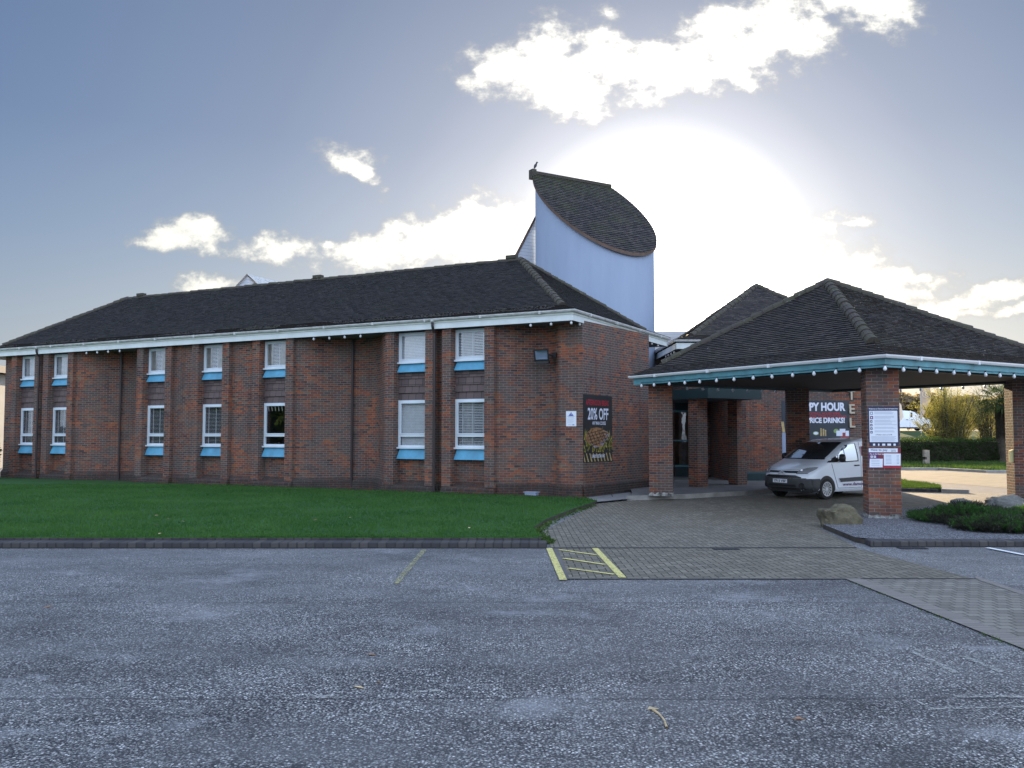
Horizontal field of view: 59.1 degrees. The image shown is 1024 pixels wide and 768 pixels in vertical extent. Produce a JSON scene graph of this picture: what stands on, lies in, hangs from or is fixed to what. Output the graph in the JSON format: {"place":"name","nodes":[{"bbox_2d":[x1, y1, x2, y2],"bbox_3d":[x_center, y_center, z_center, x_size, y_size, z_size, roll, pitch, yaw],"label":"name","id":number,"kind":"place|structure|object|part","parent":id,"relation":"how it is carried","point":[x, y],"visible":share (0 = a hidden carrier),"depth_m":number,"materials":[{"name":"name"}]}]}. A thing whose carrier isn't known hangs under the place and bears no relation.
{"place":"outdoors","nodes":[
{"label":"outdoors","id":0,"kind":"place"},
{"bbox_2d":[0,365,5,467],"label":"neighbour building","id":1,"kind":"structure","parent":0,"point":[2,385],"depth_m":51.71,"materials":[{"name":"paint"}]},
{"bbox_2d":[1,531,530,537],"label":"grass","id":2,"kind":"structure","parent":0,"point":[310,536],"depth_m":15.64,"materials":[{"name":"green plant"}]},
{"bbox_2d":[0,477,596,537],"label":"lawn","id":3,"kind":"structure","parent":0,"point":[9,481],"depth_m":21.95,"materials":[{"name":"plant"}]},
{"bbox_2d":[0,538,540,539],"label":"lawn edging","id":4,"kind":"object","parent":3,"relation":"on","point":[270,538],"visible":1,"depth_m":15.54,"materials":[{"name":"concrete"}]},
{"bbox_2d":[525,491,538,494],"bbox_3d":[0.587,3.265,26.988,0.440,0.100,0.260,-2,-4,27],"label":"meter box","id":5,"kind":"object","parent":3,"relation":"on","point":[531,493],"visible":0.95,"depth_m":26.91,"materials":[{"name":"grey"}]},
{"bbox_2d":[0,468,1023,767],"bbox_3d":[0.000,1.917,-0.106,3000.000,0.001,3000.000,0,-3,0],"label":"car park","id":6,"kind":"structure","parent":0,"point":[168,658],"depth_m":7.48,"materials":[{"name":"grey asphalt"}]},
{"bbox_2d":[0,540,546,547],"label":"kerb","id":7,"kind":"structure","parent":6,"relation":"on","point":[273,543],"depth_m":15.19,"materials":[{"name":"concrete"}]},
{"bbox_2d":[0,254,670,497],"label":"hotel wing","id":8,"kind":"structure","parent":6,"relation":"on","point":[436,379],"depth_m":31.32,"materials":[{"name":"brown brick"}]},
{"bbox_2d":[18,408,32,452],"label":"window","id":9,"kind":"structure","parent":8,"relation":"in","point":[26,413],"depth_m":38.19,"materials":[{"name":"white glass"}]},
{"bbox_2d":[20,356,34,386],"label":"window","id":10,"kind":"structure","parent":8,"relation":"in","point":[28,381],"depth_m":38.24,"materials":[{"name":"white glass"}]},
{"bbox_2d":[50,407,65,453],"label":"window","id":11,"kind":"structure","parent":8,"relation":"in","point":[58,447],"depth_m":37.24,"materials":[{"name":"white glass"}]},
{"bbox_2d":[52,354,67,385],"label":"window","id":12,"kind":"structure","parent":8,"relation":"in","point":[60,376],"depth_m":37.29,"materials":[{"name":"white glass"}]},
{"bbox_2d":[145,405,163,454],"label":"window","id":13,"kind":"structure","parent":8,"relation":"in","point":[155,434],"depth_m":34.68,"materials":[{"name":"white glass"}]},
{"bbox_2d":[146,348,164,381],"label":"window","id":14,"kind":"structure","parent":8,"relation":"in","point":[157,355],"depth_m":34.72,"materials":[{"name":"white glass"}]},
{"bbox_2d":[200,404,220,455],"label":"window","id":15,"kind":"structure","parent":8,"relation":"in","point":[211,412],"depth_m":33.34,"materials":[{"name":"white glass"}]},
{"bbox_2d":[202,344,222,379],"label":"window","id":16,"kind":"structure","parent":8,"relation":"in","point":[212,353],"depth_m":33.37,"materials":[{"name":"white glass"}]},
{"bbox_2d":[236,274,276,312],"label":"roof lantern","id":17,"kind":"object","parent":8,"relation":"on","point":[248,279],"visible":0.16,"depth_m":46.16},
{"bbox_2d":[261,403,284,456],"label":"window","id":18,"kind":"structure","parent":8,"relation":"in","point":[274,413],"depth_m":32.17,"materials":[{"name":"white glass"}]},
{"bbox_2d":[263,340,285,377],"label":"window","id":19,"kind":"structure","parent":8,"relation":"in","point":[275,351],"depth_m":31.98,"materials":[{"name":"white glass"}]},
{"bbox_2d":[397,332,424,372],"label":"window","id":20,"kind":"structure","parent":8,"relation":"in","point":[411,345],"depth_m":29.30,"materials":[{"name":"white glass"}]},
{"bbox_2d":[397,400,424,458],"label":"window","id":21,"kind":"structure","parent":8,"relation":"in","point":[411,413],"depth_m":29.17,"materials":[{"name":"white glass"}]},
{"bbox_2d":[454,328,483,370],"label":"window","id":22,"kind":"structure","parent":8,"relation":"in","point":[469,347],"depth_m":28.36,"materials":[{"name":"white glass"}]},
{"bbox_2d":[454,399,483,459],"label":"window","id":23,"kind":"structure","parent":8,"relation":"in","point":[469,413],"depth_m":28.25,"materials":[{"name":"white glass"}]},
{"bbox_2d":[533,349,556,364],"bbox_3d":[1.005,-0.805,27.329,0.620,0.472,0.398,-2,-4,25],"label":"floodlight","id":24,"kind":"object","parent":8,"relation":"attached to","point":[541,356],"visible":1,"depth_m":27.29,"materials":[{"name":"black plastic"}]},
{"bbox_2d":[566,411,575,425],"bbox_3d":[1.761,1.033,26.908,0.330,0.450,0.013,-2,-4,27],"label":"notice","id":25,"kind":"object","parent":8,"relation":"attached to","point":[570,418],"depth_m":26.91,"materials":[{"name":"paper"}]},
{"bbox_2d":[529,320,658,346],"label":"festoon lights","id":26,"kind":"object","parent":8,"relation":"attached to","point":[579,324],"visible":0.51,"depth_m":26.87,"materials":[{"name":"white glass"}]},
{"bbox_2d":[583,394,611,461],"bbox_3d":[2.622,1.352,27.516,0.015,2.020,1.840,-2,-4,34],"label":"food poster","id":27,"kind":"object","parent":8,"relation":"attached to","point":[597,428],"visible":1,"depth_m":27.46,"materials":[{"name":"black paper"}]},
{"bbox_2d":[305,689,440,697],"bbox_3d":[-1.025,2.287,6.669,1.012,0.001,0.148,0,-3,-7],"label":"road marking","id":28,"kind":"object","parent":6,"relation":"on","point":[317,696],"visible":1,"depth_m":6.66,"materials":[{"name":"grey paint"}]},
{"bbox_2d":[396,549,425,582],"bbox_3d":[-1.465,2.636,13.225,0.085,0.001,3.400,0,-3,1],"label":"road marking","id":29,"kind":"object","parent":6,"relation":"on","point":[409,566],"visible":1,"depth_m":13.05,"materials":[{"name":"beige paint"}]},
{"bbox_2d":[547,548,566,579],"bbox_3d":[0.645,2.650,13.464,0.100,0.001,3.280,0,-3,-1],"label":"road marking","id":30,"kind":"object","parent":6,"relation":"on","point":[555,562],"visible":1,"depth_m":13.20,"materials":[{"name":"yellow paint"}]},
{"bbox_2d":[535,501,596,537],"bbox_3d":[1.149,3.001,20.312,0.456,0.090,9.601,-1,-3,12],"label":"lawn edge","id":31,"kind":"object","parent":6,"relation":"on","point":[563,513],"visible":0.5,"depth_m":21.16,"materials":[{"name":"concrete"}]},
{"bbox_2d":[529,169,656,367],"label":"round tower","id":32,"kind":"structure","parent":6,"relation":"on","point":[596,240],"depth_m":37.81,"materials":[{"name":"tile"}]},
{"bbox_2d":[516,217,535,312],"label":"tower side roof","id":33,"kind":"structure","parent":32,"relation":"attached to","point":[526,250],"depth_m":39.84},
{"bbox_2d":[648,707,667,728],"bbox_3d":[0.985,2.253,6.118,0.090,0.021,0.444,0,-3,0],"label":"dry stalk","id":34,"kind":"object","parent":6,"relation":"on","point":[657,712],"visible":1,"depth_m":6.19,"materials":[{"name":"beige plant"}]},
{"bbox_2d":[570,578,844,578],"bbox_3d":[2.650,2.572,11.951,3.900,0.001,0.050,0,-3,0],"label":"joint strip","id":35,"kind":"object","parent":6,"relation":"on","point":[707,578],"visible":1,"depth_m":11.96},
{"bbox_2d":[654,283,894,480],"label":"reception building","id":36,"kind":"structure","parent":6,"relation":"on","point":[764,432],"depth_m":35.26,"materials":[{"name":"brick"}]},
{"bbox_2d":[781,401,849,452],"bbox_3d":[11.597,1.691,34.550,2.626,2.120,0.015,0,-3,0],"label":"drinks banner","id":37,"kind":"object","parent":36,"relation":"attached to","point":[828,418],"visible":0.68,"depth_m":34.56,"materials":[{"name":"plastic"}]},
{"bbox_2d":[849,391,854,426],"bbox_3d":[12.980,0.432,34.579,0.365,2.458,0.070,0,-3,0],"label":"letter sign","id":38,"kind":"object","parent":36,"relation":"attached to","point":[850,409],"visible":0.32,"depth_m":34.52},
{"bbox_2d":[823,524,864,543],"bbox_3d":[16.842,3.232,24.487,27.187,0.090,5.136,2,-4,-29],"label":"bed edge","id":39,"kind":"object","parent":6,"relation":"on","point":[846,536],"visible":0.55,"depth_m":16.77,"materials":[{"name":"brick"}]},
{"bbox_2d":[896,547,928,548],"bbox_3d":[6.720,2.752,15.171,0.450,0.017,0.200,0,-3,0],"label":"drain grate","id":40,"kind":"object","parent":6,"relation":"on","point":[912,548],"visible":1,"depth_m":15.15,"materials":[{"name":"grey metal"}]},
{"bbox_2d":[824,500,1023,538],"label":"planter bed","id":41,"kind":"object","parent":6,"relation":"on","point":[890,528],"visible":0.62,"depth_m":17.17,"materials":[{"name":"grey gravel"}]},
{"bbox_2d":[628,278,1023,518],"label":"entrance canopy","id":42,"kind":"object","parent":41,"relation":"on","point":[821,337],"visible":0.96,"depth_m":23.43,"materials":[{"name":"brown brick"}]},
{"bbox_2d":[686,387,776,392],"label":"festoon lights","id":43,"kind":"object","parent":42,"relation":"hanging from","point":[747,390],"visible":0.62,"depth_m":28.54,"materials":[{"name":"white glass"}]},
{"bbox_2d":[640,364,1023,387],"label":"festoon lights","id":44,"kind":"object","parent":42,"relation":"hanging from","point":[859,371],"visible":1,"depth_m":21.04,"materials":[{"name":"white glass"}]},
{"bbox_2d":[868,406,898,445],"bbox_3d":[8.127,0.924,19.770,0.630,0.861,0.014,-1,-3,11],"label":"car park sign","id":45,"kind":"object","parent":42,"relation":"attached to","point":[883,426],"visible":1,"depth_m":19.76,"materials":[{"name":"white plastic"}]},
{"bbox_2d":[869,448,900,467],"bbox_3d":[8.138,1.615,19.729,0.660,0.445,0.014,-1,-3,11],"label":"payment sign","id":46,"kind":"object","parent":42,"relation":"attached to","point":[884,457],"visible":1,"depth_m":19.72,"materials":[{"name":"red"}]},
{"bbox_2d":[899,385,986,391],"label":"festoon lights","id":47,"kind":"object","parent":42,"relation":"hanging from","point":[941,388],"visible":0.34,"depth_m":27.63,"materials":[{"name":"white glass"}]},
{"bbox_2d":[1008,449,1013,461],"bbox_3d":[13.712,1.970,24.839,0.100,0.350,0.160,-1,-3,11],"label":"cigarette bin","id":48,"kind":"object","parent":42,"relation":"attached to","point":[1011,455],"visible":1,"depth_m":24.77,"materials":[{"name":"beige plastic"}]},
{"bbox_2d":[816,504,862,526],"bbox_3d":[6.774,2.738,18.637,0.830,0.520,0.720,0,-3,-8],"label":"boulder","id":49,"kind":"object","parent":41,"relation":"on","point":[840,514],"visible":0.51,"depth_m":18.37,"materials":[{"name":"beige stone"}]},
{"bbox_2d":[946,498,970,504],"bbox_3d":[10.662,2.931,21.564,0.721,0.412,0.537,2,-4,-26],"label":"boulder","id":50,"kind":"object","parent":41,"relation":"on","point":[961,499],"visible":0.1,"depth_m":21.52,"materials":[{"name":"grey stone"}]},
{"bbox_2d":[905,499,1023,523],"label":"juniper shrub","id":51,"kind":"object","parent":41,"relation":"on","point":[939,513],"visible":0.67,"depth_m":18.83,"materials":[{"name":"green plant"}]},
{"bbox_2d":[941,511,1023,533],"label":"juniper shrub","id":52,"kind":"object","parent":41,"relation":"on","point":[998,523],"visible":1,"depth_m":17.05,"materials":[{"name":"green plant"}]},
{"bbox_2d":[984,494,1023,507],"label":"boulder","id":53,"kind":"object","parent":41,"relation":"on","point":[1007,501],"visible":0.47,"depth_m":22.36,"materials":[{"name":"grey stone"}]},
{"bbox_2d":[1001,503,1023,509],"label":"juniper shrub","id":54,"kind":"object","parent":41,"relation":"on","point":[1021,507],"visible":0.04,"depth_m":20.29,"materials":[{"name":"green plant"}]},
{"bbox_2d":[845,578,1023,648],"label":"path border","id":55,"kind":"object","parent":6,"relation":"on","point":[991,631],"visible":1,"depth_m":9.56,"materials":[{"name":"grey concrete"}]},
{"bbox_2d":[850,582,1023,650],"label":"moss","id":56,"kind":"object","parent":6,"relation":"on","point":[951,620],"visible":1,"depth_m":8.67,"materials":[{"name":"green plant"}]},
{"bbox_2d":[865,538,1023,546],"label":"kerb","id":57,"kind":"structure","parent":6,"relation":"on","point":[944,542],"depth_m":15.38,"materials":[{"name":"concrete"}]},
{"bbox_2d":[901,467,1005,472],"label":"kerb","id":58,"kind":"structure","parent":6,"relation":"on","point":[954,469],"depth_m":46.82,"materials":[{"name":"concrete"}]},
{"bbox_2d":[910,649,1023,709],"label":"road marking","id":59,"kind":"object","parent":6,"relation":"on","point":[976,661],"visible":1,"depth_m":7.27,"materials":[{"name":"grey paint"}]},
{"bbox_2d":[976,576,1023,594],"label":"path border","id":60,"kind":"object","parent":6,"relation":"on","point":[1000,585],"visible":1,"depth_m":11.39,"materials":[{"name":"grey concrete"}]},
{"bbox_2d":[988,547,1023,554],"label":"road marking","id":61,"kind":"object","parent":6,"relation":"on","point":[1006,551],"visible":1,"depth_m":14.66,"materials":[{"name":"white paint"}]},
{"bbox_2d":[0,0,1023,430],"label":"sky","id":62,"kind":"structure","parent":0,"point":[786,147],"materials":[{"name":"blue"}]},
{"bbox_2d":[587,492,631,501],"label":"paving slabs","id":63,"kind":"structure","parent":0,"point":[618,496],"depth_m":26.59,"materials":[{"name":"grey concrete"}]},
{"bbox_2d":[627,477,768,495],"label":"porch floor","id":64,"kind":"structure","parent":0,"point":[680,485],"depth_m":29.95,"materials":[{"name":"concrete"}]},
{"bbox_2d":[673,388,760,486],"bbox_3d":[6.502,1.773,31.959,2.692,3.530,3.998,2,-4,-32],"label":"porch","id":65,"kind":"object","parent":64,"relation":"on","point":[696,399],"depth_m":30.50,"materials":[{"name":"brick"}]},
{"bbox_2d":[544,490,1006,577],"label":"block paving","id":66,"kind":"structure","parent":0,"point":[789,519],"depth_m":16.41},
{"bbox_2d":[553,548,569,578],"bbox_3d":[0.725,2.656,13.514,0.070,0.001,3.160,0,-3,0],"label":"side channel","id":67,"kind":"object","parent":66,"relation":"on","point":[559,558],"visible":1,"depth_m":13.43,"materials":[{"name":"grey concrete"}]},
{"bbox_2d":[535,504,598,543],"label":"weeds","id":68,"kind":"object","parent":66,"relation":"on","point":[547,538],"visible":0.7,"depth_m":18.54,"materials":[{"name":"green plant"}]},
{"bbox_2d":[563,558,602,564],"bbox_3d":[1.075,2.654,13.539,0.075,0.001,0.880,3,-4,-40],"label":"road marking","id":69,"kind":"object","parent":66,"relation":"on","point":[583,561],"visible":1,"depth_m":13.51,"materials":[{"name":"yellow paint"}]},
{"bbox_2d":[568,568,611,573],"bbox_3d":[1.095,2.600,12.571,0.820,0.001,0.075,-3,-4,44],"label":"road marking","id":70,"kind":"object","parent":66,"relation":"on","point":[590,570],"visible":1,"depth_m":12.57,"materials":[{"name":"yellow"}]},
{"bbox_2d":[592,548,625,576],"bbox_3d":[1.427,2.655,13.554,0.100,0.001,3.101,0,-3,-2],"label":"road marking","id":71,"kind":"object","parent":66,"relation":"on","point":[614,568],"visible":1,"depth_m":13.30,"materials":[{"name":"yellow paint"}]},
{"bbox_2d":[627,489,772,500],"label":"porch kerb","id":72,"kind":"structure","parent":66,"relation":"on","point":[698,495],"depth_m":27.07,"materials":[{"name":"concrete"}]},
{"bbox_2d":[551,547,856,547],"bbox_3d":[3.230,2.750,15.196,5.140,0.001,0.090,0,-3,0],"label":"channel drain","id":73,"kind":"object","parent":66,"relation":"on","point":[703,547],"visible":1,"depth_m":15.21,"materials":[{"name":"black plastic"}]},
{"bbox_2d":[712,548,739,549],"bbox_3d":[3.550,2.736,15.002,0.420,0.017,0.160,0,-3,0],"label":"drain grate","id":74,"kind":"object","parent":66,"relation":"on","point":[725,549],"visible":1,"depth_m":14.98,"materials":[{"name":"grey metal"}]},
{"bbox_2d":[765,435,862,499],"bbox_3d":[9.752,2.512,27.886,4.385,1.903,2.333,2,-4,-32],"label":"parked van","id":75,"kind":"object","parent":66,"relation":"on","point":[825,468],"visible":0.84,"depth_m":26.88,"materials":[{"name":"paint"}]},
{"bbox_3d":[10.005,2.046,27.053,0.920,0.519,0.101,2,-4,-32],"label":"side window","id":76,"kind":"part","parent":75,"relation":"part of","materials":[{"name":"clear glass"}]},
{"bbox_2d":[900,410,931,430],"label":"distant van","id":77,"kind":"object","parent":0,"point":[905,422],"visible":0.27,"depth_m":84.99,"materials":[{"name":"paint"}]},
{"bbox_2d":[864,579,1023,638],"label":"paver path","id":78,"kind":"structure","parent":0,"point":[996,607],"depth_m":10.51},
{"bbox_2d":[861,578,976,578],"bbox_3d":[5.370,2.567,11.931,1.540,0.001,0.050,0,-3,0],"label":"joint strip","id":79,"kind":"object","parent":78,"relation":"on","point":[918,578],"visible":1,"depth_m":11.93,"materials":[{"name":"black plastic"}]},
{"bbox_2d":[900,431,995,441],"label":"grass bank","id":80,"kind":"structure","parent":0,"point":[910,434],"depth_m":76.25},
{"bbox_2d":[899,403,902,420],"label":"feather flag","id":81,"kind":"object","parent":80,"relation":"on","point":[901,414],"visible":0.18,"depth_m":77.97,"materials":[{"name":"white fabric"}]},
{"bbox_2d":[920,388,930,432],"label":"feather flag","id":82,"kind":"object","parent":80,"relation":"on","point":[923,399],"visible":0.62,"depth_m":75.03,"materials":[{"name":"white fabric"}]},
{"bbox_2d":[899,392,1002,430],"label":"distant trees","id":83,"kind":"object","parent":80,"relation":"on","point":[908,398],"visible":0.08,"depth_m":184.71,"materials":[{"name":"green plant"}]},
{"bbox_2d":[901,459,1005,469],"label":"grass","id":84,"kind":"structure","parent":0,"point":[990,465],"depth_m":50.05,"materials":[{"name":"green plant"}]},
{"bbox_2d":[901,470,1006,487],"bbox_3d":[36.500,4.085,39.284,47.000,0.001,17.300,0,-3,0],"label":"road surface","id":85,"kind":"object","parent":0,"point":[979,479],"visible":0.46,"depth_m":39.73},
{"bbox_2d":[902,470,1006,492],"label":"road","id":86,"kind":"structure","parent":0,"point":[977,489],"depth_m":31.80,"materials":[{"name":"beige asphalt"}]},
{"bbox_2d":[901,488,937,491],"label":"kerb","id":87,"kind":"structure","parent":86,"relation":"on","point":[917,490],"depth_m":29.98,"materials":[{"name":"concrete"}]},
{"bbox_2d":[942,489,968,492],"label":"kerb","id":88,"kind":"structure","parent":86,"relation":"on","point":[955,490],"depth_m":29.43,"materials":[{"name":"concrete"}]},
{"label":"grass verge","id":89,"kind":"structure","parent":0,"visible":0},
{"bbox_2d":[923,450,929,463],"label":"timber post","id":90,"kind":"object","parent":89,"relation":"on","point":[926,454],"visible":0.89,"depth_m":52.86,"materials":[{"name":"grey wood"}]},
{"bbox_2d":[904,385,987,441],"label":"willow bush","id":91,"kind":"object","parent":89,"relation":"on","point":[945,421],"visible":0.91,"depth_m":62.13,"materials":[{"name":"green plant"}]},
{"bbox_2d":[900,435,1005,462],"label":"clipped hedge","id":92,"kind":"object","parent":89,"relation":"on","point":[963,449],"visible":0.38,"depth_m":56.97,"materials":[{"name":"green plant"}]},
{"bbox_2d":[963,385,1003,441],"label":"thin bush","id":93,"kind":"object","parent":89,"relation":"on","point":[985,433],"visible":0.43,"depth_m":63.25,"materials":[{"name":"green plant"}]},
{"bbox_2d":[973,384,1005,461],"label":"fan palm","id":94,"kind":"object","parent":89,"relation":"on","point":[998,409],"visible":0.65,"depth_m":55.75,"materials":[{"name":"green plant"}]},
{"label":"grass island","id":95,"kind":"structure","parent":0,"visible":0},
{"bbox_2d":[901,478,941,488],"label":"grass","id":96,"kind":"structure","parent":95,"relation":"on","point":[905,483],"depth_m":31.19,"materials":[{"name":"green plant"}]}
]}

